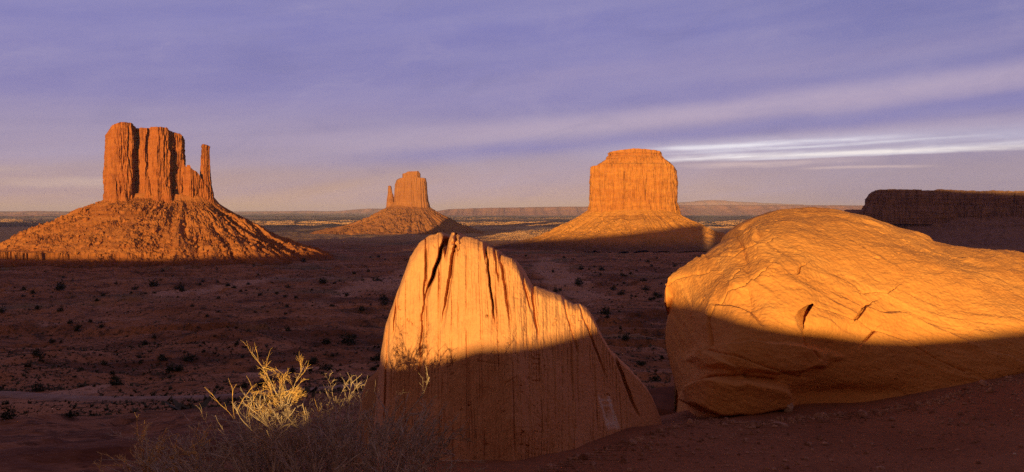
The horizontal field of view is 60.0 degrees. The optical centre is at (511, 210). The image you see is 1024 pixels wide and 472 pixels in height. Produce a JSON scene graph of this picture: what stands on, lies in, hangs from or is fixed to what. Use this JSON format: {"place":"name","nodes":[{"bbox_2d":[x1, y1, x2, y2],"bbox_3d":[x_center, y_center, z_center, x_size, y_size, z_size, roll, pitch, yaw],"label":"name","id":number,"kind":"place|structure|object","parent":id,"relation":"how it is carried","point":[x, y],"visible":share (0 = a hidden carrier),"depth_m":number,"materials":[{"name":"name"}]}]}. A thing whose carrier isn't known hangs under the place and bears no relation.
{"place":"outdoors","nodes":[
{"label":"outdoors","id":0,"kind":"place"},
{"bbox_2d":[0,214,60,216],"bbox_3d":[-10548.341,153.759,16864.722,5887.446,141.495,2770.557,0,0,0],"label":"hills","id":1,"kind":"structure","parent":0,"point":[34,215],"depth_m":17078.02,"materials":[{"name":"stone"}]},
{"bbox_2d":[0,211,68,214],"bbox_3d":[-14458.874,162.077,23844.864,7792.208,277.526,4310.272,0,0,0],"label":"hills","id":2,"kind":"structure","parent":0,"point":[26,212],"depth_m":23975.33,"materials":[{"name":"stone"}]},
{"bbox_2d":[0,382,364,401],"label":"road","id":3,"kind":"structure","parent":0,"point":[31,395],"depth_m":137.34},
{"bbox_2d":[234,208,381,213],"bbox_3d":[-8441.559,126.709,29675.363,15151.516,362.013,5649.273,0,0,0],"label":"hills","id":4,"kind":"structure","parent":0,"point":[364,211],"depth_m":29865.58,"materials":[{"name":"brown stone"}]},
{"bbox_2d":[0,211,1023,471],"bbox_3d":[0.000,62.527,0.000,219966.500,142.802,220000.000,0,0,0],"label":"ground","id":5,"kind":"structure","parent":0,"point":[44,441],"depth_m":244.74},
{"bbox_2d":[0,403,16,419],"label":"desert bush","id":6,"kind":"object","parent":5,"relation":"on","point":[7,415],"visible":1,"depth_m":55.94,"materials":[{"name":"green plant"}]},
{"bbox_2d":[32,348,42,355],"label":"desert bush","id":7,"kind":"object","parent":5,"relation":"on","point":[36,353],"visible":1,"depth_m":252.26,"materials":[{"name":"green plant"}]},
{"bbox_2d":[29,380,50,391],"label":"desert bush","id":8,"kind":"object","parent":5,"relation":"on","point":[37,389],"visible":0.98,"depth_m":166.15,"materials":[{"name":"green plant"}]},
{"bbox_2d":[51,282,65,289],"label":"desert bush","id":9,"kind":"object","parent":5,"relation":"on","point":[60,287],"visible":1,"depth_m":997.65,"materials":[{"name":"green plant"}]},
{"bbox_2d":[61,409,81,416],"bbox_3d":[-30.139,13.931,60.836,1.257,0.727,1.012,0,0,-19],"label":"desert bush","id":10,"kind":"object","parent":5,"relation":"on","point":[69,414],"visible":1,"depth_m":60.69,"materials":[{"name":"green plant"}]},
{"bbox_2d":[108,376,126,384],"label":"desert bush","id":11,"kind":"object","parent":5,"relation":"on","point":[117,381],"visible":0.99,"depth_m":165.26,"materials":[{"name":"green plant"}]},
{"bbox_2d":[138,339,149,345],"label":"desert bush","id":12,"kind":"object","parent":5,"relation":"on","point":[145,342],"visible":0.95,"depth_m":345.25,"materials":[{"name":"green plant"}]},
{"bbox_2d":[94,414,211,471],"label":"dry shrub","id":13,"kind":"object","parent":5,"relation":"on","point":[149,459],"visible":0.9,"depth_m":4.57,"materials":[{"name":"brown plant"}]},
{"bbox_2d":[148,279,159,285],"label":"desert bush","id":14,"kind":"object","parent":5,"relation":"on","point":[152,282],"visible":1,"depth_m":1093.53,"materials":[{"name":"green plant"}]},
{"bbox_2d":[156,356,168,360],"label":"desert bush","id":15,"kind":"object","parent":5,"relation":"on","point":[162,358],"visible":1,"depth_m":240.95,"materials":[{"name":"green plant"}]},
{"bbox_2d":[0,122,336,268],"bbox_3d":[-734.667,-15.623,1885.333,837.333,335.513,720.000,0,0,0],"label":"sandstone butte","id":16,"kind":"object","parent":5,"relation":"on","point":[158,205],"visible":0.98,"depth_m":1776.38,"materials":[{"name":"orange stone"}]},
{"bbox_2d":[164,364,174,370],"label":"desert bush","id":17,"kind":"object","parent":5,"relation":"on","point":[168,368],"visible":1,"depth_m":213.12,"materials":[{"name":"green plant"}]},
{"bbox_2d":[172,364,185,370],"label":"desert bush","id":18,"kind":"object","parent":5,"relation":"on","point":[179,368],"visible":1,"depth_m":213.29,"materials":[{"name":"green plant"}]},
{"bbox_2d":[174,281,184,288],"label":"desert bush","id":19,"kind":"object","parent":5,"relation":"on","point":[178,286],"visible":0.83,"depth_m":1062.66,"materials":[{"name":"green plant"}]},
{"bbox_2d":[182,354,195,361],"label":"desert bush","id":20,"kind":"object","parent":5,"relation":"on","point":[188,358],"visible":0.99,"depth_m":245.52,"materials":[{"name":"green plant"}]},
{"bbox_2d":[240,381,247,387],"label":"desert bush","id":21,"kind":"object","parent":5,"relation":"on","point":[243,385],"visible":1,"depth_m":143.80,"materials":[{"name":"green plant"}]},
{"bbox_2d":[255,377,269,385],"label":"desert bush","id":22,"kind":"object","parent":5,"relation":"on","point":[261,383],"visible":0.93,"depth_m":145.60,"materials":[{"name":"green plant"}]},
{"bbox_2d":[206,341,321,471],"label":"dry shrub","id":23,"kind":"object","parent":5,"relation":"on","point":[294,391],"visible":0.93,"depth_m":4.59,"materials":[{"name":"yellow plant"}]},
{"bbox_2d":[81,365,487,471],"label":"dry shrub","id":24,"kind":"object","parent":5,"relation":"on","point":[273,436],"visible":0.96,"depth_m":4.64,"materials":[{"name":"brown plant"}]},
{"bbox_2d":[306,356,318,364],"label":"desert bush","id":25,"kind":"object","parent":5,"relation":"on","point":[313,359],"visible":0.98,"depth_m":212.24,"materials":[{"name":"green plant"}]},
{"bbox_2d":[318,277,327,282],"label":"desert bush","id":26,"kind":"object","parent":5,"relation":"on","point":[321,280],"visible":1,"depth_m":1063.74,"materials":[{"name":"green plant"}]},
{"bbox_2d":[321,337,329,343],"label":"desert bush","id":27,"kind":"object","parent":5,"relation":"on","point":[326,341],"visible":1,"depth_m":317.85,"materials":[{"name":"green plant"}]},
{"bbox_2d":[317,361,334,370],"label":"desert bush","id":28,"kind":"object","parent":5,"relation":"on","point":[326,367],"visible":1,"depth_m":184.45,"materials":[{"name":"green plant"}]},
{"bbox_2d":[0,252,698,416],"bbox_3d":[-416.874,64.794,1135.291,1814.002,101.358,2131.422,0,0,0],"label":"scrub","id":29,"kind":"object","parent":5,"relation":"on","point":[180,405],"visible":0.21,"depth_m":217.88,"materials":[{"name":"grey plant"}]},
{"bbox_2d":[341,330,358,344],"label":"desert bush","id":30,"kind":"object","parent":5,"relation":"on","point":[347,341],"visible":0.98,"depth_m":325.31,"materials":[{"name":"green plant"}]},
{"bbox_2d":[351,368,378,466],"bbox_3d":[-1.178,2.111,7.582,0.421,1.526,0.934,0,0,6],"label":"boulder","id":31,"kind":"object","parent":5,"relation":"on","point":[368,398],"visible":0.13,"depth_m":7.44,"materials":[{"name":"stone"}]},
{"bbox_2d":[0,217,744,240],"bbox_3d":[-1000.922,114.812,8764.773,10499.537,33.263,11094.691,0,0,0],"label":"dry grass","id":32,"kind":"structure","parent":5,"relation":"on","point":[484,224],"depth_m":7158.22,"materials":[{"name":"brown plant"}]},
{"bbox_2d":[373,353,380,360],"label":"desert bush","id":33,"kind":"object","parent":5,"relation":"on","point":[376,357],"visible":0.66,"depth_m":218.16,"materials":[{"name":"green plant"}]},
{"bbox_2d":[379,294,389,299],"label":"desert bush","id":34,"kind":"object","parent":5,"relation":"on","point":[384,297],"visible":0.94,"depth_m":772.28,"materials":[{"name":"green plant"}]},
{"bbox_2d":[380,298,388,304],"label":"desert bush","id":35,"kind":"object","parent":5,"relation":"on","point":[385,302],"visible":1,"depth_m":733.74,"materials":[{"name":"green plant"}]},
{"bbox_2d":[310,171,485,234],"bbox_3d":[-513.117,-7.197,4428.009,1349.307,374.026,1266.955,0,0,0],"label":"sandstone butte","id":36,"kind":"object","parent":5,"relation":"on","point":[408,209],"visible":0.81,"depth_m":4320.52,"materials":[{"name":"orange stone"}]},
{"bbox_2d":[373,232,661,461],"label":"sandstone slab","id":37,"kind":"structure","parent":5,"relation":"on","point":[508,354],"depth_m":6.53,"materials":[{"name":"orange stone"}]},
{"bbox_2d":[574,277,586,285],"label":"desert bush","id":38,"kind":"object","parent":5,"relation":"on","point":[577,281],"visible":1,"depth_m":1081.51,"materials":[{"name":"green plant"}]},
{"bbox_2d":[599,307,609,313],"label":"desert bush","id":39,"kind":"object","parent":5,"relation":"on","point":[606,311],"visible":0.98,"depth_m":561.15,"materials":[{"name":"green plant"}]},
{"bbox_2d":[493,148,725,252],"bbox_3d":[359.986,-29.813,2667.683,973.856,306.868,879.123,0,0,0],"label":"sandstone butte","id":40,"kind":"object","parent":5,"relation":"on","point":[633,206],"visible":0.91,"depth_m":2580.19,"materials":[{"name":"orange stone"}]},
{"bbox_2d":[621,333,629,338],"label":"desert bush","id":41,"kind":"object","parent":5,"relation":"on","point":[626,336],"visible":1,"depth_m":327.18,"materials":[{"name":"green plant"}]},
{"bbox_2d":[635,360,646,365],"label":"desert bush","id":42,"kind":"object","parent":5,"relation":"on","point":[642,363],"visible":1,"depth_m":219.69,"materials":[{"name":"green plant"}]},
{"bbox_2d":[647,373,660,380],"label":"desert bush","id":43,"kind":"object","parent":5,"relation":"on","point":[656,378],"visible":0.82,"depth_m":176.90,"materials":[{"name":"green plant"}]},
{"bbox_2d":[657,407,676,415],"bbox_3d":[1.315,2.369,9.343,1.091,0.699,0.828,0,0,37],"label":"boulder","id":44,"kind":"object","parent":5,"relation":"on","point":[661,411],"visible":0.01,"depth_m":9.12,"materials":[{"name":"brown stone"}]},
{"bbox_2d":[771,421,788,426],"bbox_3d":[2.140,1.712,7.077,0.093,0.035,0.180,0,0,-42],"label":"stone","id":45,"kind":"object","parent":5,"relation":"on","point":[780,424],"visible":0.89,"depth_m":7.05,"materials":[{"name":"brown stone"}]},
{"bbox_2d":[783,403,792,411],"bbox_3d":[2.365,1.691,7.596,0.086,0.136,0.101,0,0,11],"label":"stone","id":46,"kind":"object","parent":5,"relation":"on","point":[789,408],"visible":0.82,"depth_m":7.56,"materials":[{"name":"brown stone"}]},
{"bbox_2d":[664,207,1023,416],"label":"sandstone boulder","id":47,"kind":"object","parent":5,"relation":"on","point":[776,310],"visible":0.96,"depth_m":8.21,"materials":[{"name":"orange stone"}]},
{"bbox_2d":[844,189,1023,245],"bbox_3d":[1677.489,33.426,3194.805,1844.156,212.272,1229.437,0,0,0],"label":"mesa","id":48,"kind":"structure","parent":5,"relation":"on","point":[967,218],"depth_m":2994.35,"materials":[{"name":"stone"}]},
{"bbox_3d":[1.871,3.708,12.134,2.406,0.708,1.604,0,0,-13],"label":"rock ledge","id":49,"kind":"object","parent":5,"relation":"on","visible":0},
{"bbox_3d":[2.099,3.168,12.440,1.475,0.486,1.868,0,0,-28],"label":"rock ledge","id":50,"kind":"object","parent":49,"relation":"on","visible":0},
{"bbox_2d":[648,386,674,410],"bbox_3d":[2.250,2.756,12.621,1.108,0.488,1.218,0,0,-18],"label":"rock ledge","id":51,"kind":"object","parent":50,"relation":"on","point":[663,397],"visible":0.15,"depth_m":12.38,"materials":[{"name":"brown stone"}]},
{"bbox_2d":[0,0,1023,210],"label":"sky","id":52,"kind":"structure","parent":0,"point":[298,105],"materials":[{"name":"purple"}]},
{"bbox_2d":[437,207,749,215],"bbox_3d":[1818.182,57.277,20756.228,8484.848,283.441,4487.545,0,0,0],"label":"hills","id":53,"kind":"structure","parent":0,"point":[550,211],"depth_m":20566.83,"materials":[{"name":"stone"}]},
{"bbox_2d":[677,200,802,204],"bbox_3d":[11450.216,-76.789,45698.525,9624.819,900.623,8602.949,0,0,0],"label":"hills","id":54,"kind":"structure","parent":0,"point":[713,202],"depth_m":45846.35,"materials":[{"name":"stone"}]},
{"bbox_2d":[679,205,863,214],"bbox_3d":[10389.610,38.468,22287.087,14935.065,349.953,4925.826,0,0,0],"label":"hills","id":55,"kind":"structure","parent":0,"point":[751,209],"depth_m":22314.65,"materials":[{"name":"brown stone"}]},
{"bbox_2d":[537,373,1023,471],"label":"gravel","id":56,"kind":"structure","parent":0,"point":[755,424],"depth_m":6.81,"materials":[{"name":"brown gravel"}]}
]}

